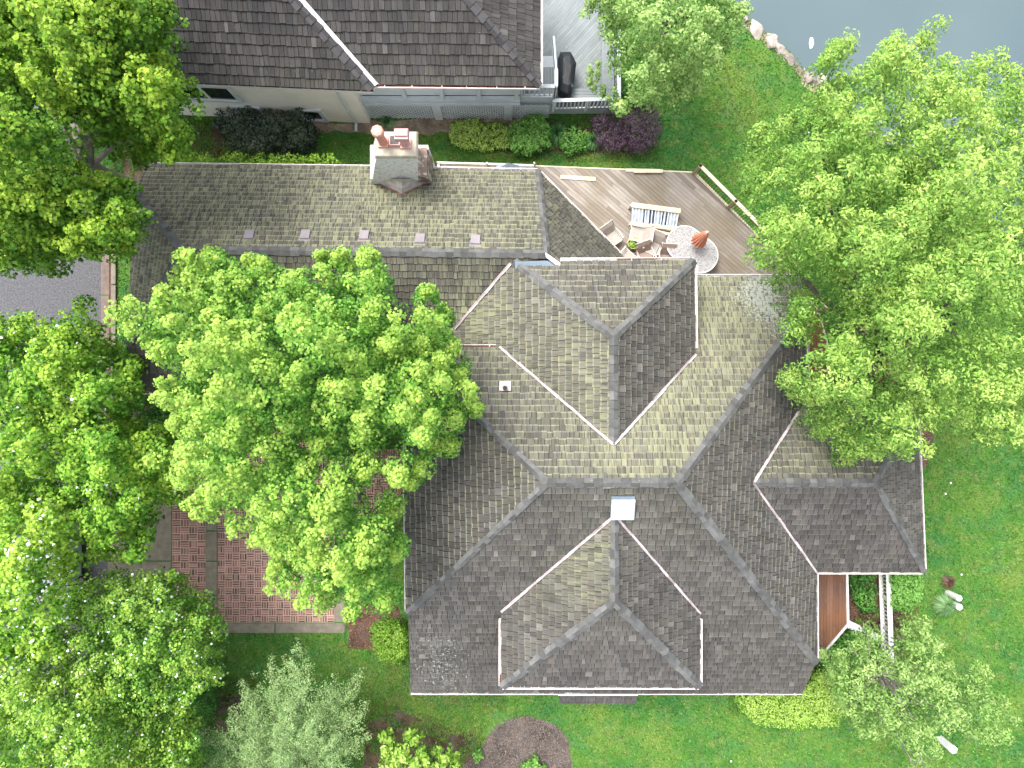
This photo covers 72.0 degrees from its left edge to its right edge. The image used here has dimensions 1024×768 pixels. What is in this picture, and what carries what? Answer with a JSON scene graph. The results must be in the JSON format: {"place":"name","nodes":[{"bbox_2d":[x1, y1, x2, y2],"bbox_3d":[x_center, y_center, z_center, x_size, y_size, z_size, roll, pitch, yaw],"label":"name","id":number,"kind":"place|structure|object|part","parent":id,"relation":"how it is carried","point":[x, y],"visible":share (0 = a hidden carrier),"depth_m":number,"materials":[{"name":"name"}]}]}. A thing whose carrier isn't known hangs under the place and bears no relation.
{"place":"outdoors","nodes":[
{"label":"outdoors","id":0,"kind":"place"},
{"bbox_2d":[0,253,107,679],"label":"asphalt road","id":1,"kind":"structure","parent":0,"point":[45,295],"depth_m":29.99,"materials":[{"name":"grey asphalt"}]},
{"bbox_2d":[27,505,84,601],"bbox_3d":[-19.080,6.994,29.275,2.120,1.450,4.590,0,90,0],"label":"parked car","id":2,"kind":"object","parent":1,"relation":"on","point":[80,577],"visible":0.04,"depth_m":29.34,"materials":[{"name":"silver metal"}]},
{"bbox_3d":[-19.080,6.674,28.850,1.580,0.500,2.819,0,90,0],"label":"window","id":3,"kind":"part","parent":2,"relation":"part of","materials":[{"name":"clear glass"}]},
{"bbox_2d":[108,409,344,635],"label":"concrete pavement","id":4,"kind":"structure","parent":0,"point":[160,553],"depth_m":29.96,"materials":[{"name":"grey concrete"}]},
{"bbox_2d":[172,421,403,631],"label":"brick pavement","id":5,"kind":"structure","parent":0,"point":[245,598],"depth_m":29.97,"materials":[{"name":"red brick"}]},
{"bbox_2d":[0,0,1023,767],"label":"ground","id":6,"kind":"structure","parent":0,"point":[934,464],"depth_m":30.00,"materials":[{"name":"green plant"}]},
{"bbox_2d":[0,490,93,670],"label":"street tree","id":7,"kind":"object","parent":6,"relation":"on","point":[38,545],"visible":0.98,"depth_m":22.07,"materials":[{"name":"green plant"}]},
{"bbox_2d":[0,294,203,566],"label":"street tree","id":8,"kind":"object","parent":6,"relation":"on","point":[47,415],"visible":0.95,"depth_m":22.17,"materials":[{"name":"green plant"}]},
{"bbox_2d":[0,622,207,767],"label":"crabapple tree","id":9,"kind":"object","parent":6,"relation":"on","point":[77,722],"visible":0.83,"depth_m":23.65,"materials":[{"name":"green plant"}]},
{"bbox_2d":[101,248,108,458],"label":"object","id":10,"kind":"structure","parent":6,"relation":"on","point":[104,282],"depth_m":29.98,"materials":[{"name":"concrete"}]},
{"bbox_2d":[109,261,112,482],"bbox_3d":[-17.051,-1.331,29.988,0.169,0.001,11.618,0,90,0],"label":"mulch strip","id":11,"kind":"object","parent":6,"relation":"on","point":[110,284],"visible":0.17,"depth_m":29.99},
{"bbox_2d":[111,249,116,484],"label":"kerb","id":12,"kind":"structure","parent":6,"relation":"on","point":[113,287],"depth_m":29.87,"materials":[{"name":"concrete"}]},
{"bbox_2d":[60,566,229,719],"bbox_3d":[-13.135,9.306,26.047,6.879,8.133,5.880,0,90,0],"label":"crabapple tree","id":13,"kind":"object","parent":6,"relation":"on","point":[114,608],"visible":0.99,"depth_m":23.72,"materials":[{"name":"green plant"}]},
{"bbox_2d":[114,343,180,485],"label":"bare soil","id":14,"kind":"structure","parent":6,"relation":"on","point":[133,412],"depth_m":29.99,"materials":[{"name":"brown soil"}]},
{"bbox_2d":[116,321,133,390],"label":"green shrub","id":15,"kind":"object","parent":14,"relation":"on","point":[122,338],"visible":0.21,"depth_m":29.38,"materials":[{"name":"green plant"}]},
{"bbox_2d":[132,395,186,448],"bbox_3d":[-14.610,1.637,29.473,2.584,1.086,2.408,0,90,0],"label":"green shrub","id":16,"kind":"object","parent":14,"relation":"on","point":[165,416],"visible":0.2,"depth_m":29.12,"materials":[{"name":"green plant"}]},
{"bbox_2d":[112,121,228,181],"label":"bare soil","id":17,"kind":"structure","parent":6,"relation":"on","point":[215,133],"depth_m":29.99,"materials":[{"name":"brown soil"}]},
{"bbox_2d":[0,0,205,278],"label":"maple tree","id":18,"kind":"object","parent":17,"relation":"on","point":[117,60],"visible":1,"depth_m":18.17,"materials":[{"name":"green leaf"},{"name":"bark"}]},
{"bbox_2d":[185,665,222,720],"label":"green shrub","id":19,"kind":"object","parent":6,"relation":"on","point":[205,703],"visible":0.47,"depth_m":29.00,"materials":[{"name":"green plant"}]},
{"bbox_2d":[212,681,251,736],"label":"bare soil","id":20,"kind":"structure","parent":6,"relation":"on","point":[223,708],"depth_m":29.99,"materials":[{"name":"brown soil"}]},
{"bbox_2d":[176,150,344,164],"bbox_3d":[-10.490,-8.892,28.703,7.692,2.628,1.280,3,90,0],"label":"garden hedge","id":21,"kind":"object","parent":6,"relation":"on","point":[207,159],"visible":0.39,"depth_m":28.04,"materials":[{"name":"green plant"}]},
{"bbox_2d":[213,105,319,157],"bbox_3d":[-10.296,-10.683,29.014,4.527,2.003,2.738,0,90,0],"label":"dark shrub","id":22,"kind":"object","parent":6,"relation":"on","point":[288,144],"visible":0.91,"depth_m":28.68,"materials":[{"name":"black plant"}]},
{"bbox_2d":[182,638,371,767],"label":"feathery conifer","id":23,"kind":"object","parent":6,"relation":"on","point":[288,753],"visible":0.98,"depth_m":26.05,"materials":[{"name":"green plant"}]},
{"bbox_2d":[6,0,549,131],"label":"stucco house","id":24,"kind":"structure","parent":6,"relation":"on","point":[355,62],"depth_m":25.03,"materials":[{"name":"grey wood"}]},
{"bbox_2d":[177,85,243,103],"bbox_3d":[-11.968,-11.311,27.415,2.516,1.537,0.087,3,90,0],"label":"window","id":25,"kind":"structure","parent":24,"relation":"in","point":[213,94],"depth_m":27.58,"materials":[{"name":"white"}]},
{"bbox_2d":[229,105,268,120],"bbox_3d":[-10.879,-11.262,29.352,1.235,1.436,0.087,3,90,0],"label":"window","id":26,"kind":"structure","parent":24,"relation":"in","point":[235,107],"depth_m":28.77,"materials":[{"name":"white"}]},
{"bbox_2d":[297,108,328,122],"bbox_3d":[-8.319,-11.146,29.264,1.126,1.243,0.087,3,90,0],"label":"window","id":27,"kind":"structure","parent":24,"relation":"in","point":[318,114],"depth_m":29.19,"materials":[{"name":"white"}]},
{"bbox_2d":[103,244,485,624],"bbox_3d":[-6.105,1.423,22.040,10.641,16.170,11.601,0,90,0],"label":"maple tree","id":28,"kind":"object","parent":6,"relation":"on","point":[221,321],"visible":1,"depth_m":18.20,"materials":[{"name":"green plant"}]},
{"bbox_2d":[345,604,405,664],"bbox_3d":[-5.836,10.593,29.978,2.585,0.001,2.594,0,90,0],"label":"red mulch bed","id":29,"kind":"object","parent":6,"relation":"on","point":[366,630],"visible":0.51,"depth_m":29.98,"materials":[{"name":"brown wood"}]},
{"bbox_2d":[369,615,408,664],"bbox_3d":[-5.092,10.757,29.372,1.851,1.280,2.226,0,90,0],"label":"golden yew","id":30,"kind":"object","parent":29,"relation":"on","point":[395,642],"visible":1,"depth_m":28.96,"materials":[{"name":"green plant"}]},
{"bbox_2d":[346,653,491,767],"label":"leaf litter","id":31,"kind":"object","parent":6,"relation":"on","point":[409,717],"visible":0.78,"depth_m":29.96,"materials":[{"name":"brown plant"}]},
{"bbox_2d":[361,700,480,767],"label":"bare soil","id":32,"kind":"structure","parent":6,"relation":"on","point":[373,762],"depth_m":29.99,"materials":[{"name":"brown soil"}]},
{"bbox_2d":[377,717,460,767],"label":"magnolia sapling","id":33,"kind":"object","parent":32,"relation":"on","point":[399,753],"visible":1,"depth_m":27.22,"materials":[{"name":"green plant"}]},
{"bbox_2d":[312,115,545,134],"bbox_3d":[-3.570,-10.957,29.984,10.043,0.001,0.941,0,90,0],"label":"tan soil strip","id":34,"kind":"object","parent":6,"relation":"on","point":[428,126],"visible":0.62,"depth_m":29.98,"materials":[{"name":"brown soil"}]},
{"bbox_2d":[378,116,394,127],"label":"grass clump","id":35,"kind":"object","parent":34,"relation":"on","point":[387,121],"visible":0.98,"depth_m":29.75,"materials":[{"name":"green plant"}]},
{"bbox_2d":[389,665,501,708],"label":"bare soil","id":36,"kind":"structure","parent":6,"relation":"on","point":[450,696],"depth_m":29.99,"materials":[{"name":"brown soil"}]},
{"bbox_2d":[462,715,572,767],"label":"mulch bed","id":37,"kind":"object","parent":6,"relation":"on","point":[517,734],"visible":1,"depth_m":29.98,"materials":[{"name":"brown wood"}]},
{"bbox_2d":[472,746,483,763],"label":"green shrub","id":38,"kind":"object","parent":37,"relation":"on","point":[477,753],"visible":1,"depth_m":29.72,"materials":[{"name":"green plant"}]},
{"bbox_2d":[519,752,546,767],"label":"green shrub","id":39,"kind":"object","parent":37,"relation":"on","point":[529,764],"visible":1,"depth_m":29.68,"materials":[{"name":"green plant"}]},
{"bbox_2d":[124,125,926,704],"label":"brick house","id":40,"kind":"structure","parent":6,"relation":"on","point":[632,489],"depth_m":23.64,"materials":[{"name":"grey wood"}]},
{"bbox_2d":[450,118,649,161],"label":"bare soil","id":41,"kind":"structure","parent":6,"relation":"on","point":[554,149],"depth_m":29.99,"materials":[{"name":"brown soil"}]},
{"bbox_2d":[448,117,509,152],"bbox_3d":[-1.352,-10.527,29.745,2.700,0.542,1.493,0,90,0],"label":"golden groundcover","id":42,"kind":"object","parent":41,"relation":"on","point":[469,134],"visible":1,"depth_m":29.60,"materials":[{"name":"green plant"}]},
{"bbox_2d":[506,112,553,159],"bbox_3d":[0.766,-10.470,29.513,2.096,1.005,1.980,0,90,0],"label":"green shrub","id":43,"kind":"object","parent":41,"relation":"on","point":[536,129],"visible":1,"depth_m":29.21,"materials":[{"name":"green plant"}]},
{"bbox_2d":[547,121,569,145],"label":"grass clump","id":44,"kind":"object","parent":41,"relation":"on","point":[558,127],"visible":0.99,"depth_m":29.53,"materials":[{"name":"green plant"}]},
{"bbox_2d":[558,125,589,157],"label":"green shrub","id":45,"kind":"object","parent":41,"relation":"on","point":[573,138],"visible":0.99,"depth_m":29.51,"materials":[{"name":"green plant"}]},
{"bbox_2d":[586,131,603,150],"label":"grass clump","id":46,"kind":"object","parent":41,"relation":"on","point":[592,142],"visible":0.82,"depth_m":29.63,"materials":[{"name":"green plant"}]},
{"bbox_2d":[589,101,663,156],"bbox_3d":[4.880,-10.597,29.290,3.056,1.448,2.278,-18,90,0],"label":"purple barberry","id":47,"kind":"object","parent":41,"relation":"on","point":[640,137],"visible":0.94,"depth_m":29.05,"materials":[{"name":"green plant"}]},
{"bbox_2d":[519,0,620,113],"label":"painted deck","id":48,"kind":"structure","parent":6,"relation":"on","point":[566,28],"depth_m":29.00,"materials":[{"name":"grey wood"}]},
{"bbox_2d":[557,52,575,103],"bbox_3d":[2.205,-12.436,28.430,0.729,1.140,1.886,0,90,0],"label":"barbecue grill","id":49,"kind":"object","parent":48,"relation":"on","point":[566,66],"visible":0.95,"depth_m":27.94,"materials":[{"name":"black metal"}]},
{"bbox_2d":[585,59,623,117],"bbox_3d":[3.651,-11.470,27.858,1.937,4.489,1.338,36,90,0],"label":"weeping tree","id":50,"kind":"object","parent":6,"relation":"on","point":[589,73],"visible":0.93,"depth_m":26.88,"materials":[{"name":"green plant"}]},
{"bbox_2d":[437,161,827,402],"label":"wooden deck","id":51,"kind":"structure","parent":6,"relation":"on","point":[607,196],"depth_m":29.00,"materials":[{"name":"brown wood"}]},
{"bbox_2d":[496,163,525,167],"bbox_3d":[0.056,-8.648,28.410,1.594,0.820,0.340,3,90,0],"label":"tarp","id":52,"kind":"object","parent":51,"relation":"on","point":[508,165],"visible":0.48,"depth_m":28.26,"materials":[{"name":"white plastic"}]},
{"bbox_2d":[560,175,595,180],"bbox_3d":[2.713,-8.466,28.975,1.453,0.045,0.160,4,90,0],"label":"timber plank","id":53,"kind":"object","parent":51,"relation":"on","point":[570,177],"visible":1,"depth_m":28.95,"materials":[{"name":"brown wood"}]},
{"bbox_2d":[599,219,623,244],"bbox_3d":[3.993,-6.021,28.544,0.696,0.921,0.896,-35,90,0],"label":"patio chair","id":54,"kind":"object","parent":51,"relation":"on","point":[608,229],"visible":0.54,"depth_m":28.51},
{"bbox_2d":[621,246,637,257],"bbox_3d":[4.559,-5.024,28.544,0.696,0.921,0.896,40,90,0],"label":"patio chair","id":55,"kind":"object","parent":51,"relation":"on","point":[626,253],"visible":0.31,"depth_m":28.59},
{"bbox_2d":[627,236,638,249],"bbox_3d":[4.930,-5.721,28.721,0.528,0.558,0.537,0,90,0],"label":"planter","id":56,"kind":"object","parent":51,"relation":"on","point":[631,245],"visible":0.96,"depth_m":28.58,"materials":[{"name":"white ceramic"}]},
{"bbox_2d":[629,223,654,241],"bbox_3d":[5.216,-6.057,28.544,0.896,0.921,0.696,10,90,0],"label":"coffee table","id":57,"kind":"object","parent":51,"relation":"on","point":[644,233],"visible":0.94,"depth_m":28.54,"materials":[{"name":"beige wood"}]},
{"bbox_2d":[634,239,656,256],"bbox_3d":[5.387,-5.279,28.544,0.696,0.921,0.896,-20,90,0],"label":"patio chair","id":58,"kind":"object","parent":51,"relation":"on","point":[645,244],"visible":0.55,"depth_m":28.36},
{"bbox_2d":[628,202,680,229],"bbox_3d":[5.759,-6.770,28.675,2.063,0.660,0.870,7,90,0],"label":"slatted outdoor bench","id":59,"kind":"object","parent":51,"relation":"on","point":[659,217],"visible":0.99,"depth_m":28.53,"materials":[{"name":"white wood"}]},
{"bbox_2d":[643,228,666,255],"bbox_3d":[5.731,-5.688,28.544,0.696,0.921,0.896,25,90,0],"label":"patio chair","id":60,"kind":"object","parent":51,"relation":"on","point":[658,238],"visible":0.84,"depth_m":28.41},
{"bbox_2d":[658,243,677,256],"bbox_3d":[6.255,-5.172,28.544,0.696,0.921,0.896,4,90,0],"label":"patio chair","id":61,"kind":"object","parent":51,"relation":"on","point":[664,252],"visible":0.3,"depth_m":28.29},
{"bbox_2d":[666,225,717,273],"bbox_3d":[7.230,-5.394,28.618,2.250,0.764,1.458,37,90,0],"label":"patio table","id":62,"kind":"object","parent":51,"relation":"on","point":[705,257],"visible":0.84,"depth_m":28.25,"materials":[{"name":"stone"}]},
{"bbox_2d":[691,231,708,247],"bbox_3d":[7.324,-5.610,27.591,0.595,2.821,0.584,0,90,0],"label":"patio umbrella","id":63,"kind":"object","parent":51,"relation":"on","point":[698,240],"visible":0.8,"depth_m":27.16,"materials":[{"name":"orange fabric"}]},
{"bbox_2d":[621,60,656,107],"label":"green shrub","id":64,"kind":"object","parent":6,"relation":"on","point":[624,87],"visible":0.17,"depth_m":29.46,"materials":[{"name":"green plant"}]},
{"bbox_2d":[579,0,753,117],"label":"weeping tree","id":65,"kind":"object","parent":6,"relation":"on","point":[656,18],"visible":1,"depth_m":22.21,"materials":[{"name":"green plant"}]},
{"bbox_2d":[731,0,882,141],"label":"shore gravel","id":66,"kind":"structure","parent":6,"relation":"on","point":[800,70],"depth_m":29.99,"materials":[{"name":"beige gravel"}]},
{"bbox_2d":[749,19,763,39],"bbox_3d":[10.371,-15.023,30.030,0.869,0.473,0.638,35,90,0],"label":"shore rock","id":67,"kind":"object","parent":66,"relation":"on","point":[756,30],"visible":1,"depth_m":29.89,"materials":[{"name":"beige stone"}]},
{"bbox_2d":[766,33,777,48],"bbox_3d":[11.020,-14.609,30.053,0.518,0.448,0.722,12,90,0],"label":"shore rock","id":68,"kind":"object","parent":66,"relation":"on","point":[771,40],"visible":1,"depth_m":29.90,"materials":[{"name":"beige stone"}]},
{"bbox_2d":[775,43,788,55],"bbox_3d":[11.496,-14.230,30.019,0.656,0.522,0.562,0,90,0],"label":"shore rock","id":69,"kind":"object","parent":66,"relation":"on","point":[780,48],"visible":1,"depth_m":29.86,"materials":[{"name":"beige stone"}]},
{"bbox_2d":[786,53,795,66],"bbox_3d":[11.869,-13.796,30.047,0.391,0.414,0.598,-32,90,0],"label":"shore rock","id":70,"kind":"object","parent":66,"relation":"on","point":[791,59],"visible":1,"depth_m":29.91,"materials":[{"name":"beige stone"}]},
{"bbox_2d":[804,71,816,82],"bbox_3d":[12.730,-13.060,30.039,0.596,0.445,0.569,0,90,0],"label":"shore rock","id":71,"kind":"object","parent":66,"relation":"on","point":[809,79],"visible":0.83,"depth_m":29.91,"materials":[{"name":"beige stone"}]},
{"bbox_2d":[817,73,826,86],"bbox_3d":[13.187,-12.862,30.044,0.552,0.433,0.621,0,90,0],"label":"shore rock","id":72,"kind":"object","parent":66,"relation":"on","point":[823,77],"visible":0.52,"depth_m":29.89,"materials":[{"name":"grey stone"}]},
{"bbox_2d":[738,574,916,712],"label":"bare soil","id":73,"kind":"structure","parent":6,"relation":"on","point":[853,608],"depth_m":29.99,"materials":[{"name":"brown soil"}]},
{"bbox_2d":[731,663,849,730],"bbox_3d":[11.828,13.352,29.311,4.886,1.409,2.677,-15,90,0],"label":"golden shrub","id":74,"kind":"object","parent":73,"relation":"on","point":[793,703],"visible":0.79,"depth_m":28.87,"materials":[{"name":"yellow plant"}]},
{"bbox_2d":[818,574,848,649],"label":"redwood deck","id":75,"kind":"structure","parent":73,"relation":"on","point":[833,607],"depth_m":29.10,"materials":[{"name":"brown wood"}]},
{"bbox_2d":[817,628,879,673],"bbox_3d":[14.032,11.133,29.272,2.714,1.483,2.003,-40,90,0],"label":"green shrub","id":76,"kind":"object","parent":73,"relation":"on","point":[844,636],"visible":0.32,"depth_m":28.85,"materials":[{"name":"green plant"}]},
{"bbox_2d":[848,574,877,614],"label":"green shrub","id":77,"kind":"object","parent":73,"relation":"on","point":[856,594],"visible":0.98,"depth_m":29.40,"materials":[{"name":"green plant"}]},
{"bbox_2d":[859,607,875,630],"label":"brown shrub","id":78,"kind":"object","parent":73,"relation":"on","point":[866,616],"visible":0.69,"depth_m":29.65,"materials":[{"name":"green plant"}]},
{"bbox_2d":[845,574,893,660],"bbox_3d":[14.817,9.528,29.638,1.994,1.125,4.051,0,90,0],"label":"white fence","id":79,"kind":"object","parent":73,"relation":"on","point":[887,597],"visible":0.56,"depth_m":29.19,"materials":[{"name":"paint"}]},
{"bbox_2d":[885,611,904,631],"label":"brown shrub","id":80,"kind":"object","parent":73,"relation":"on","point":[896,613],"visible":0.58,"depth_m":29.57,"materials":[{"name":"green plant"}]},
{"bbox_2d":[882,574,925,614],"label":"green shrub","id":81,"kind":"object","parent":73,"relation":"on","point":[901,591],"visible":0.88,"depth_m":28.91,"materials":[{"name":"green plant"}]},
{"bbox_2d":[838,320,934,412],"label":"bare soil","id":82,"kind":"structure","parent":6,"relation":"on","point":[883,386],"depth_m":29.99,"materials":[{"name":"brown soil"}]},
{"bbox_2d":[733,14,1023,467],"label":"locust tree","id":83,"kind":"object","parent":82,"relation":"on","point":[915,311],"visible":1,"depth_m":17.80,"materials":[{"name":"green plant"}]},
{"bbox_2d":[852,323,917,382],"bbox_3d":[15.451,-1.336,29.277,2.823,1.477,2.632,0,90,0],"label":"peach shrub","id":84,"kind":"object","parent":82,"relation":"on","point":[886,362],"visible":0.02,"depth_m":28.91,"materials":[{"name":"green plant"}]},
{"bbox_2d":[819,611,1021,767],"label":"ornamental pear","id":85,"kind":"object","parent":6,"relation":"on","point":[957,715],"visible":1,"depth_m":24.76,"materials":[{"name":"green plant"}]},
{"bbox_2d":[921,424,933,469],"bbox_3d":[17.308,2.514,29.978,1.328,0.001,2.284,0,90,0],"label":"mulch bed","id":86,"kind":"object","parent":6,"relation":"on","point":[930,437],"visible":0.17,"depth_m":29.98,"materials":[{"name":"brown soil"}]},
{"bbox_2d":[937,735,956,753],"bbox_3d":[18.232,15.109,29.545,0.344,0.910,0.351,0,90,0],"label":"utility pedestal","id":87,"kind":"object","parent":6,"relation":"on","point":[948,745],"visible":0.96,"depth_m":29.39,"materials":[{"name":"white paint"}]},
{"bbox_2d":[941,574,955,589],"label":"spirea tuft","id":88,"kind":"object","parent":6,"relation":"on","point":[948,582],"visible":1,"depth_m":29.82,"materials":[{"name":"brown plant"}]},
{"bbox_2d":[945,590,961,600],"bbox_3d":[18.547,8.886,29.605,0.260,0.790,0.260,0,90,0],"label":"bollard","id":89,"kind":"object","parent":6,"relation":"on","point":[953,595],"visible":1,"depth_m":29.45,"materials":[{"name":"white paint"}]},
{"bbox_2d":[953,601,962,609],"bbox_3d":[18.789,9.370,29.785,0.270,0.430,0.270,0,90,0],"label":"bollard","id":90,"kind":"object","parent":6,"relation":"on","point":[959,606],"visible":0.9,"depth_m":29.58,"materials":[{"name":"white paint"}]},
{"bbox_2d":[736,0,1023,272],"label":"pond water","id":91,"kind":"structure","parent":0,"point":[976,26],"depth_m":30.42,"materials":[{"name":"liquid"}]},
{"bbox_2d":[809,38,813,48],"bbox_3d":[12.910,-14.697,30.405,0.221,0.050,0.491,0,90,0],"label":"floating scrap","id":92,"kind":"object","parent":91,"relation":"on","point":[811,42],"visible":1,"depth_m":30.39,"materials":[{"name":"white fabric"}]},
{"bbox_2d":[932,592,956,616],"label":"ornamental grass","id":93,"kind":"object","parent":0,"point":[945,605],"depth_m":29.63,"materials":[{"name":"green plant"}]},
{"bbox_3d":[5.378,-8.780,28.970,1.405,0.045,0.143,0,90,0],"label":"timber plank","id":94,"kind":"object","parent":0,"visible":0},
{"bbox_2d":[634,169,662,172],"bbox_3d":[5.585,-8.721,28.890,1.189,0.090,0.140,0,90,0],"label":"timber plank","id":95,"kind":"object","parent":94,"relation":"on","point":[648,170],"visible":1,"depth_m":28.84,"materials":[{"name":"brown wood"}]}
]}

